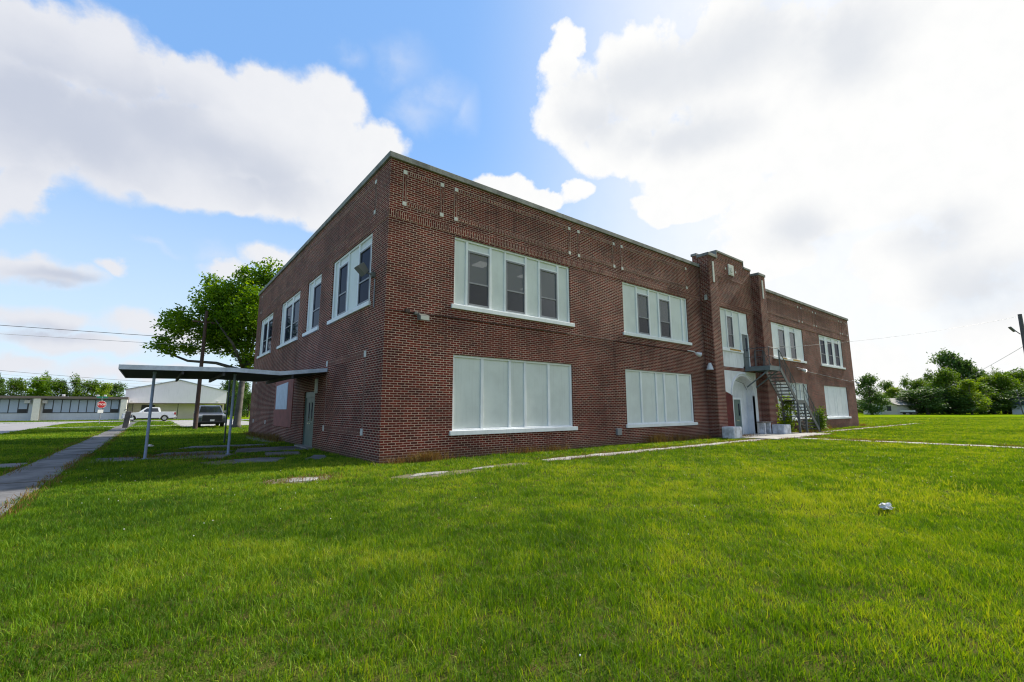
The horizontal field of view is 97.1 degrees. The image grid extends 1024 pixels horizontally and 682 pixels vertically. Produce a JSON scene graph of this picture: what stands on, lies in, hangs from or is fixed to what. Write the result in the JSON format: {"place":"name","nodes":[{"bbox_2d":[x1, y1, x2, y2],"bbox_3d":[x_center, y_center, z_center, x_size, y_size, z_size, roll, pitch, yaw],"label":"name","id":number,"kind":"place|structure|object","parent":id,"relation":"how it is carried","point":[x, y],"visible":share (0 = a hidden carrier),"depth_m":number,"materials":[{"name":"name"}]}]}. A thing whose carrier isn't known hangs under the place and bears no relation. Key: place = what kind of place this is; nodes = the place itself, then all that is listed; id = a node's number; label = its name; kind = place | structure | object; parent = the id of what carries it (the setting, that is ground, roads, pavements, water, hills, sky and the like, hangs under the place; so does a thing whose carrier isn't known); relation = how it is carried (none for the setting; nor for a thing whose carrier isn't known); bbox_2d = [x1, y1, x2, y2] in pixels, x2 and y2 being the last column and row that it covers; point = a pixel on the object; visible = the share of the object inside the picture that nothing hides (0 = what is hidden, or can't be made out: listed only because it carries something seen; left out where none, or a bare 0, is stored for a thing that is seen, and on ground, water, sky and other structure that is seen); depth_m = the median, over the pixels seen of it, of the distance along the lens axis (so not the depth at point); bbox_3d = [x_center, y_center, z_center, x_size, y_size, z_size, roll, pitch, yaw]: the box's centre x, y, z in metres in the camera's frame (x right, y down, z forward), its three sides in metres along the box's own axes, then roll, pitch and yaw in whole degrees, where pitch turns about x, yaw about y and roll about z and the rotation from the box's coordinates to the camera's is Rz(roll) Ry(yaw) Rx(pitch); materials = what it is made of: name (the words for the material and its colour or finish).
{"place":"outdoors","nodes":[
{"label":"outdoors","id":0,"kind":"place"},
{"bbox_2d":[0,422,136,516],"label":"path","id":1,"kind":"structure","parent":0,"point":[16,483],"depth_m":11.41,"materials":[{"name":"concrete"}]},
{"bbox_2d":[122,399,132,427],"bbox_3d":[-32.334,6.117,38.094,0.649,2.451,0.415,7,-11,-38],"label":"old gate post","id":2,"kind":"object","parent":1,"relation":"on","point":[128,415],"visible":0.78,"depth_m":37.95,"materials":[{"name":"grey wood"}]},
{"bbox_2d":[0,370,162,382],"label":"overhead wire","id":3,"kind":"object","parent":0,"point":[74,376],"visible":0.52,"depth_m":81.76,"materials":[{"name":"grey"}]},
{"bbox_2d":[50,425,183,427],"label":"sidewalk","id":4,"kind":"structure","parent":0,"point":[115,426],"depth_m":41.45,"materials":[{"name":"concrete"}]},
{"bbox_2d":[0,419,248,432],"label":"road","id":5,"kind":"structure","parent":0,"point":[6,427],"depth_m":49.04,"materials":[{"name":"grey asphalt"}]},
{"bbox_2d":[121,407,176,420],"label":"pickup truck","id":6,"kind":"object","parent":5,"relation":"on","point":[157,413],"visible":0.83,"depth_m":63.07,"materials":[{"name":"white paint"}]},
{"bbox_2d":[0,377,251,389],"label":"overhead wire","id":7,"kind":"object","parent":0,"point":[72,382],"visible":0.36,"depth_m":81.22,"materials":[{"name":"grey"}]},
{"bbox_2d":[0,444,325,467],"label":"path","id":8,"kind":"structure","parent":0,"point":[260,449],"depth_m":15.58,"materials":[{"name":"concrete"}]},
{"bbox_2d":[173,420,248,425],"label":"driveway","id":9,"kind":"structure","parent":0,"point":[187,423],"depth_m":51.02,"materials":[{"name":"concrete"}]},
{"bbox_2d":[193,405,225,427],"bbox_3d":[-27.427,6.798,40.932,2.400,1.896,6.060,7,-11,-38],"label":"pickup truck","id":10,"kind":"object","parent":9,"relation":"on","point":[213,414],"visible":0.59,"depth_m":39.16,"materials":[{"name":"grey paint"}]},
{"bbox_2d":[137,436,526,483],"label":"bare ground","id":11,"kind":"structure","parent":0,"point":[274,482],"depth_m":12.40,"materials":[{"name":"soil"}]},
{"bbox_2d":[118,364,327,458],"bbox_3d":[-10.742,2.542,16.805,5.930,3.050,4.800,7,-11,-38],"label":"walkway canopy","id":12,"kind":"object","parent":11,"relation":"on","point":[177,373],"visible":0.93,"depth_m":15.61,"materials":[{"name":"metal"}]},
{"bbox_2d":[807,406,828,431],"bbox_3d":[20.092,5.145,29.628,1.341,1.785,1.407,1,-9,-9],"label":"shrub","id":13,"kind":"object","parent":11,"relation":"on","point":[822,418],"visible":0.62,"depth_m":29.41,"materials":[{"name":"green plant"}]},
{"bbox_2d":[0,416,1023,681],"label":"turf","id":14,"kind":"structure","parent":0,"point":[256,667],"depth_m":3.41,"materials":[{"name":"green plant"}]},
{"bbox_2d":[0,394,128,420],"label":"classroom building","id":15,"kind":"structure","parent":14,"relation":"on","point":[29,408],"depth_m":68.73,"materials":[{"name":"paint"}]},
{"bbox_2d":[0,399,29,412],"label":"window","id":16,"kind":"structure","parent":15,"relation":"in","point":[6,405],"depth_m":65.94,"materials":[{"name":"grey"}]},
{"bbox_2d":[42,399,119,412],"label":"window","id":17,"kind":"structure","parent":15,"relation":"in","point":[53,405],"depth_m":70.15,"materials":[{"name":"grey"}]},
{"bbox_2d":[63,457,124,467],"bbox_3d":[-11.251,3.291,12.358,1.636,0.241,1.258,-5,-10,29],"label":"weed clump","id":18,"kind":"object","parent":14,"relation":"on","point":[100,461],"visible":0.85,"depth_m":12.25,"materials":[{"name":"green plant"}]},
{"bbox_2d":[97,396,107,422],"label":"stop sign","id":19,"kind":"object","parent":14,"relation":"on","point":[101,404],"visible":0.99,"depth_m":50.84,"materials":[{"name":"metal"}]},
{"bbox_2d":[192,311,215,428],"bbox_3d":[-25.221,2.316,36.650,1.800,9.700,0.320,7,-11,-38],"label":"utility pole","id":20,"kind":"object","parent":14,"relation":"on","point":[197,404],"visible":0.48,"depth_m":36.59,"materials":[{"name":"brown wood"}]},
{"bbox_2d":[1,325,197,338],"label":"overhead wire","id":21,"kind":"object","parent":20,"relation":"attached to","point":[101,332],"visible":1,"depth_m":32.88,"materials":[{"name":"grey"}]},
{"bbox_2d":[9,334,198,345],"bbox_3d":[-48.814,-2.672,18.816,59.803,1.074,0.022,7,-11,-38],"label":"overhead wire","id":22,"kind":"object","parent":20,"relation":"attached to","point":[106,340],"visible":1,"depth_m":33.38,"materials":[{"name":"grey"}]},
{"bbox_2d":[141,256,283,427],"bbox_3d":[-24.179,-0.167,39.516,14.351,15.508,8.385,0,-9,0],"label":"broadleaf tree","id":23,"kind":"object","parent":14,"relation":"on","point":[227,331],"visible":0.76,"depth_m":38.69,"materials":[{"name":"green plant"}]},
{"bbox_2d":[223,380,230,442],"bbox_3d":[-13.341,3.185,21.185,0.120,3.100,0.150,7,-11,-38],"label":"metal post","id":24,"kind":"object","parent":14,"relation":"on","point":[227,411],"visible":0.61,"depth_m":21.16,"materials":[{"name":"grey metal"}]},
{"bbox_2d":[243,430,264,438],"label":"weed clump","id":25,"kind":"object","parent":14,"relation":"on","point":[253,435],"visible":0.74,"depth_m":25.75,"materials":[{"name":"green plant"}]},
{"bbox_2d":[253,432,284,441],"bbox_3d":[-12.198,4.754,22.756,1.537,0.462,5.942,7,-11,-38],"label":"weed clump","id":26,"kind":"object","parent":14,"relation":"on","point":[272,437],"visible":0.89,"depth_m":22.16,"materials":[{"name":"plant"}]},
{"bbox_2d":[372,456,414,465],"bbox_3d":[-3.147,3.306,12.594,1.741,0.242,0.841,3,-9,-17],"label":"weed clump","id":27,"kind":"object","parent":14,"relation":"on","point":[405,460],"visible":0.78,"depth_m":12.63,"materials":[{"name":"plant"}]},
{"bbox_2d":[398,448,459,462],"bbox_3d":[-2.532,3.338,13.327,2.226,0.396,1.459,3,-9,-19],"label":"weed clump","id":28,"kind":"object","parent":14,"relation":"on","point":[427,456],"visible":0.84,"depth_m":13.10,"materials":[{"name":"brown plant"}]},
{"bbox_2d":[0,423,1023,520],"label":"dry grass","id":29,"kind":"structure","parent":14,"relation":"on","point":[153,456],"depth_m":14.67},
{"bbox_2d":[496,445,556,453],"bbox_3d":[0.638,3.710,15.620,3.082,0.330,1.008,7,-11,-38],"label":"weed clump","id":30,"kind":"object","parent":14,"relation":"on","point":[526,451],"visible":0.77,"depth_m":15.46,"materials":[{"name":"plant"}]},
{"bbox_2d":[86,444,985,655],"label":"clover flowers","id":31,"kind":"object","parent":14,"relation":"on","point":[688,534],"visible":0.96,"depth_m":8.73,"materials":[{"name":"white plant"}]},
{"bbox_2d":[248,151,859,463],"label":"school building","id":32,"kind":"structure","parent":14,"relation":"on","point":[411,304],"depth_m":17.55,"materials":[{"name":"brick"}]},
{"bbox_2d":[257,313,272,358],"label":"window","id":33,"kind":"structure","parent":32,"relation":"in","point":[266,332],"depth_m":27.67,"materials":[{"name":"white paint"}]},
{"bbox_2d":[276,291,299,348],"bbox_3d":[-11.317,-1.007,22.987,0.206,2.460,4.260,7,-11,-38],"label":"window","id":34,"kind":"structure","parent":32,"relation":"in","point":[290,311],"depth_m":23.00,"materials":[{"name":"white paint"}]},
{"bbox_2d":[304,398,310,444],"bbox_3d":[-8.534,3.363,18.860,0.095,1.970,0.755,7,-11,-38],"label":"door","id":35,"kind":"structure","parent":32,"relation":"in","point":[308,400],"depth_m":18.84,"materials":[{"name":"green paint"}]},
{"bbox_2d":[308,397,314,445],"bbox_3d":[-8.060,3.272,18.266,0.095,1.970,0.755,7,-11,-38],"label":"door","id":36,"kind":"structure","parent":32,"relation":"in","point":[312,399],"depth_m":18.35,"materials":[{"name":"green paint"}]},
{"bbox_2d":[302,274,321,336],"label":"window","id":37,"kind":"structure","parent":32,"relation":"in","point":[315,286],"depth_m":19.65,"materials":[{"name":"white paint"}]},
{"bbox_2d":[327,233,372,324],"bbox_3d":[-5.735,-2.077,16.002,0.206,2.460,4.310,7,-11,-38],"label":"window","id":38,"kind":"structure","parent":32,"relation":"in","point":[351,291],"depth_m":16.01,"materials":[{"name":"white paint"}]},
{"bbox_2d":[451,237,574,326],"bbox_3d":[0.223,-2.015,16.510,5.650,2.460,0.206,7,-11,-38],"label":"window","id":39,"kind":"structure","parent":32,"relation":"in","point":[501,271],"depth_m":16.29,"materials":[{"name":"white paint"}]},
{"bbox_2d":[449,355,577,435],"bbox_3d":[0.252,1.932,15.929,5.660,2.540,0.206,7,-11,-38],"label":"window","id":40,"kind":"structure","parent":32,"relation":"in","point":[491,395],"depth_m":15.71,"materials":[{"name":"white paint"}]},
{"bbox_2d":[622,282,691,345],"bbox_3d":[7.046,-1.226,21.842,5.560,2.460,0.206,7,-11,-38],"label":"window","id":41,"kind":"structure","parent":32,"relation":"in","point":[648,313],"depth_m":21.74,"materials":[{"name":"white paint"}]},
{"bbox_2d":[625,369,697,427],"bbox_3d":[7.071,2.721,21.258,5.660,2.540,0.206,7,-11,-38],"label":"window","id":42,"kind":"structure","parent":32,"relation":"in","point":[654,399],"depth_m":21.12,"materials":[{"name":"white paint"}]},
{"bbox_2d":[720,308,746,352],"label":"window","id":43,"kind":"structure","parent":32,"relation":"in","point":[733,323],"depth_m":26.24,"materials":[{"name":"white paint"}]},
{"bbox_2d":[734,400,741,426],"bbox_3d":[13.048,4.382,26.157,0.830,1.970,0.060,7,-11,-38],"label":"door","id":44,"kind":"structure","parent":32,"relation":"in","point":[737,410],"depth_m":26.19,"materials":[{"name":"green paint"}]},
{"bbox_2d":[742,334,749,366],"bbox_3d":[13.907,0.580,26.942,0.770,1.940,0.100,7,-11,-38],"label":"door","id":45,"kind":"structure","parent":32,"relation":"in","point":[744,337],"depth_m":26.98,"materials":[{"name":"silver metal"}]},
{"bbox_2d":[771,322,806,363],"bbox_3d":[19.135,0.172,31.287,5.550,2.460,0.210,7,-11,-38],"label":"window","id":46,"kind":"structure","parent":32,"relation":"in","point":[786,337],"depth_m":31.27,"materials":[{"name":"white paint"}]},
{"bbox_2d":[776,382,811,420],"bbox_3d":[19.144,4.117,30.692,5.550,2.540,0.206,7,-11,-38],"label":"window","id":47,"kind":"structure","parent":32,"relation":"in","point":[800,396],"depth_m":31.37,"materials":[{"name":"white paint"}]},
{"bbox_2d":[819,335,845,369],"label":"window","id":48,"kind":"structure","parent":32,"relation":"in","point":[831,354],"depth_m":36.49,"materials":[{"name":"white paint"}]},
{"bbox_2d":[824,386,851,418],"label":"window","id":49,"kind":"structure","parent":32,"relation":"in","point":[835,397],"depth_m":35.88,"materials":[{"name":"white paint"}]},
{"bbox_2d":[540,443,571,450],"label":"weed clump","id":50,"kind":"object","parent":14,"relation":"on","point":[554,449],"visible":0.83,"depth_m":16.38,"materials":[{"name":"brown plant"}]},
{"bbox_2d":[641,431,676,443],"bbox_3d":[6.700,4.291,20.295,2.745,0.549,1.468,7,-11,-38],"label":"weed clump","id":51,"kind":"object","parent":14,"relation":"on","point":[658,438],"visible":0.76,"depth_m":20.08,"materials":[{"name":"brown plant"}]},
{"bbox_2d":[668,433,692,441],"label":"weed clump","id":52,"kind":"object","parent":14,"relation":"on","point":[680,438],"visible":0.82,"depth_m":21.26,"materials":[{"name":"brown plant"}]},
{"bbox_2d":[690,434,710,439],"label":"weed clump","id":53,"kind":"object","parent":14,"relation":"on","point":[705,436],"visible":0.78,"depth_m":22.36,"materials":[{"name":"plant"}]},
{"bbox_2d":[722,426,741,438],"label":"concrete block","id":54,"kind":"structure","parent":14,"relation":"on","point":[732,432],"depth_m":22.81,"materials":[{"name":"grey concrete"}]},
{"bbox_2d":[772,424,790,433],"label":"concrete block","id":55,"kind":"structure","parent":14,"relation":"on","point":[781,428],"depth_m":26.43,"materials":[{"name":"grey concrete"}]},
{"bbox_2d":[744,346,819,432],"bbox_3d":[16.701,3.148,27.748,6.631,4.988,1.498,7,-11,-38],"label":"fire escape stair","id":56,"kind":"object","parent":14,"relation":"on","point":[767,368],"visible":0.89,"depth_m":27.15,"materials":[{"name":"metal"}]},
{"bbox_2d":[792,429,829,432],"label":"weed clump","id":57,"kind":"object","parent":14,"relation":"on","point":[811,431],"visible":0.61,"depth_m":28.13,"materials":[{"name":"plant"}]},
{"bbox_2d":[878,503,892,509],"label":"litter","id":58,"kind":"object","parent":14,"relation":"on","point":[884,506],"visible":1,"depth_m":6.54,"materials":[{"name":"paper"}]},
{"bbox_2d":[1008,314,1023,350],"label":"utility pole","id":59,"kind":"object","parent":14,"relation":"on","point":[1021,322],"visible":1,"depth_m":35.14,"materials":[{"name":"grey wood"}]},
{"bbox_2d":[779,316,1018,347],"bbox_3d":[27.837,-0.749,31.628,24.644,3.415,0.014,2,-9,-16],"label":"overhead wire","id":60,"kind":"object","parent":59,"relation":"attached to","point":[894,336],"visible":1,"depth_m":31.12,"materials":[{"name":"grey"}]},
{"bbox_2d":[0,0,1023,401],"label":"sky","id":61,"kind":"structure","parent":0,"point":[863,158],"materials":[{"name":"blue"}]},
{"bbox_2d":[287,423,913,482],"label":"path","id":62,"kind":"structure","parent":0,"point":[442,472],"depth_m":14.37,"materials":[{"name":"concrete"}]},
{"bbox_2d":[227,410,1023,418],"bbox_3d":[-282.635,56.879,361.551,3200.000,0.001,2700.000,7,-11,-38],"label":"lawn","id":63,"kind":"structure","parent":0,"point":[949,415],"depth_m":94.41,"materials":[{"name":"green plant"}]},
{"bbox_2d":[0,375,10,395],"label":"tree","id":64,"kind":"object","parent":63,"relation":"on","point":[3,388],"visible":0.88,"depth_m":111.20,"materials":[{"name":"green plant"}]},
{"bbox_2d":[5,377,28,395],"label":"tree","id":65,"kind":"object","parent":63,"relation":"on","point":[19,384],"visible":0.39,"depth_m":115.61,"materials":[{"name":"green plant"}]},
{"bbox_2d":[24,376,52,395],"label":"tree","id":66,"kind":"object","parent":63,"relation":"on","point":[36,388],"visible":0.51,"depth_m":113.35,"materials":[{"name":"green plant"}]},
{"bbox_2d":[40,370,54,393],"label":"tree","id":67,"kind":"object","parent":63,"relation":"on","point":[48,376],"visible":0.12,"depth_m":118.46,"materials":[{"name":"green plant"}]},
{"bbox_2d":[41,378,73,395],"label":"tree","id":68,"kind":"object","parent":63,"relation":"on","point":[55,386],"visible":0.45,"depth_m":113.47,"materials":[{"name":"green plant"}]},
{"bbox_2d":[60,372,84,395],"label":"tree","id":69,"kind":"object","parent":63,"relation":"on","point":[76,381],"visible":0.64,"depth_m":115.58,"materials":[{"name":"green plant"}]},
{"bbox_2d":[72,379,103,396],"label":"tree","id":70,"kind":"object","parent":63,"relation":"on","point":[92,386],"visible":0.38,"depth_m":117.02,"materials":[{"name":"green plant"}]},
{"bbox_2d":[94,382,115,396],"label":"tree","id":71,"kind":"object","parent":63,"relation":"on","point":[103,390],"visible":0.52,"depth_m":115.40,"materials":[{"name":"green plant"}]},
{"bbox_2d":[105,381,127,396],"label":"tree","id":72,"kind":"object","parent":63,"relation":"on","point":[119,389],"visible":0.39,"depth_m":119.25,"materials":[{"name":"green plant"}]},
{"bbox_2d":[125,380,227,418],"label":"gable hall","id":73,"kind":"structure","parent":63,"relation":"on","point":[178,397],"depth_m":79.50,"materials":[{"name":"white metal"}]},
{"bbox_2d":[220,380,237,416],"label":"tree","id":74,"kind":"object","parent":63,"relation":"on","point":[227,385],"visible":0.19,"depth_m":101.73,"materials":[{"name":"green plant"}]},
{"bbox_2d":[225,389,250,416],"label":"tree","id":75,"kind":"object","parent":63,"relation":"on","point":[247,400],"visible":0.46,"depth_m":93.32,"materials":[{"name":"green plant"}]},
{"bbox_2d":[225,381,250,412],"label":"tree","id":76,"kind":"object","parent":63,"relation":"on","point":[245,388],"visible":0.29,"depth_m":98.07,"materials":[{"name":"green plant"}]},
{"bbox_2d":[857,396,872,412],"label":"tree","id":77,"kind":"object","parent":63,"relation":"on","point":[861,406],"visible":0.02,"depth_m":137.85,"materials":[{"name":"green plant"}]},
{"bbox_2d":[855,372,893,414],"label":"tree","id":78,"kind":"object","parent":63,"relation":"on","point":[879,400],"visible":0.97,"depth_m":109.14,"materials":[{"name":"green plant"}]},
{"bbox_2d":[874,380,901,396],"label":"tree","id":79,"kind":"object","parent":63,"relation":"on","point":[887,386],"visible":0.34,"depth_m":126.00,"materials":[{"name":"green plant"}]},
{"bbox_2d":[860,398,916,414],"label":"distant house","id":80,"kind":"structure","parent":63,"relation":"on","point":[896,407],"depth_m":111.89,"materials":[{"name":"grey"}]},
{"bbox_2d":[879,387,901,398],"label":"tree","id":81,"kind":"object","parent":63,"relation":"on","point":[892,392],"visible":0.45,"depth_m":121.43,"materials":[{"name":"green plant"}]},
{"bbox_2d":[898,373,910,394],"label":"tree","id":82,"kind":"object","parent":63,"relation":"on","point":[905,381],"visible":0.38,"depth_m":127.96,"materials":[{"name":"green plant"}]},
{"bbox_2d":[900,410,917,414],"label":"utility trailer","id":83,"kind":"object","parent":63,"relation":"on","point":[910,412],"visible":1,"depth_m":106.65,"materials":[{"name":"grey metal"}]},
{"bbox_2d":[906,378,928,413],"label":"tree","id":84,"kind":"object","parent":63,"relation":"on","point":[914,384],"visible":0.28,"depth_m":122.32,"materials":[{"name":"green plant"}]},
{"bbox_2d":[893,390,944,413],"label":"tree","id":85,"kind":"object","parent":63,"relation":"on","point":[910,402],"visible":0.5,"depth_m":112.45,"materials":[{"name":"green plant"}]},
{"bbox_2d":[896,385,948,414],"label":"tree","id":86,"kind":"object","parent":63,"relation":"on","point":[925,393],"visible":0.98,"depth_m":109.17,"materials":[{"name":"green plant"}]},
{"bbox_2d":[921,368,933,413],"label":"tree","id":87,"kind":"object","parent":63,"relation":"on","point":[928,376],"visible":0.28,"depth_m":128.10,"materials":[{"name":"green plant"}]},
{"bbox_2d":[916,381,963,413],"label":"tree","id":88,"kind":"object","parent":63,"relation":"on","point":[939,391],"visible":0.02,"depth_m":115.30,"materials":[{"name":"green plant"}]},
{"bbox_2d":[922,367,961,413],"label":"tree","id":89,"kind":"object","parent":63,"relation":"on","point":[939,378],"visible":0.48,"depth_m":113.11,"materials":[{"name":"green plant"}]},
{"bbox_2d":[925,347,984,412],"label":"tree","id":90,"kind":"object","parent":63,"relation":"on","point":[945,359],"visible":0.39,"depth_m":127.13,"materials":[{"name":"green plant"}]},
{"bbox_2d":[930,387,989,414],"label":"tree","id":91,"kind":"object","parent":63,"relation":"on","point":[958,401],"visible":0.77,"depth_m":108.05,"materials":[{"name":"green plant"}]},
{"bbox_2d":[946,377,992,414],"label":"tree","id":92,"kind":"object","parent":63,"relation":"on","point":[969,385],"visible":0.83,"depth_m":107.67,"materials":[{"name":"green plant"}]},
{"bbox_2d":[954,358,985,395],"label":"tree","id":93,"kind":"object","parent":63,"relation":"on","point":[972,369],"visible":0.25,"depth_m":125.26,"materials":[{"name":"green plant"}]},
{"bbox_2d":[976,376,1002,392],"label":"tree","id":94,"kind":"object","parent":63,"relation":"on","point":[983,379],"visible":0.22,"depth_m":117.63,"materials":[{"name":"green plant"}]},
{"bbox_2d":[956,382,1023,413],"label":"tree","id":95,"kind":"object","parent":63,"relation":"on","point":[983,388],"visible":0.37,"depth_m":110.75,"materials":[{"name":"green plant"}]},
{"bbox_2d":[989,365,1002,413],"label":"tree","id":96,"kind":"object","parent":63,"relation":"on","point":[994,371],"visible":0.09,"depth_m":126.49,"materials":[{"name":"green plant"}]},
{"bbox_2d":[975,391,1023,413],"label":"tree","id":97,"kind":"object","parent":63,"relation":"on","point":[1004,397],"visible":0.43,"depth_m":109.47,"materials":[{"name":"green plant"}]},
{"bbox_2d":[977,370,1023,413],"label":"tree","id":98,"kind":"object","parent":63,"relation":"on","point":[1003,380],"visible":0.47,"depth_m":115.13,"materials":[{"name":"green plant"}]},
{"bbox_2d":[998,388,1023,409],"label":"tree","id":99,"kind":"object","parent":63,"relation":"on","point":[1021,394],"visible":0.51,"depth_m":110.83,"materials":[{"name":"green plant"}]},
{"bbox_2d":[1006,366,1023,389],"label":"tree","id":100,"kind":"object","parent":63,"relation":"on","point":[1019,373],"visible":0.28,"depth_m":120.72,"materials":[{"name":"green plant"}]},
{"bbox_2d":[1010,397,1023,413],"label":"distant shed","id":101,"kind":"structure","parent":63,"relation":"on","point":[1017,410],"depth_m":109.37,"materials":[{"name":"grey"}]},
{"bbox_2d":[742,432,1022,448],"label":"path","id":102,"kind":"structure","parent":0,"point":[773,436],"depth_m":23.64,"materials":[{"name":"concrete"}]},
{"bbox_2d":[756,421,772,433],"bbox_3d":[14.847,5.073,26.509,1.450,0.700,0.370,7,-11,-38],"label":"concrete block","id":103,"kind":"object","parent":102,"relation":"on","point":[765,427],"visible":0.99,"depth_m":26.36,"materials":[{"name":"grey concrete"}]},
{"bbox_2d":[776,395,797,431],"bbox_3d":[16.918,4.469,27.878,1.417,2.560,1.370,7,-11,-38],"label":"shrub","id":104,"kind":"object","parent":102,"relation":"on","point":[787,411],"visible":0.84,"depth_m":27.78,"materials":[{"name":"green plant"}]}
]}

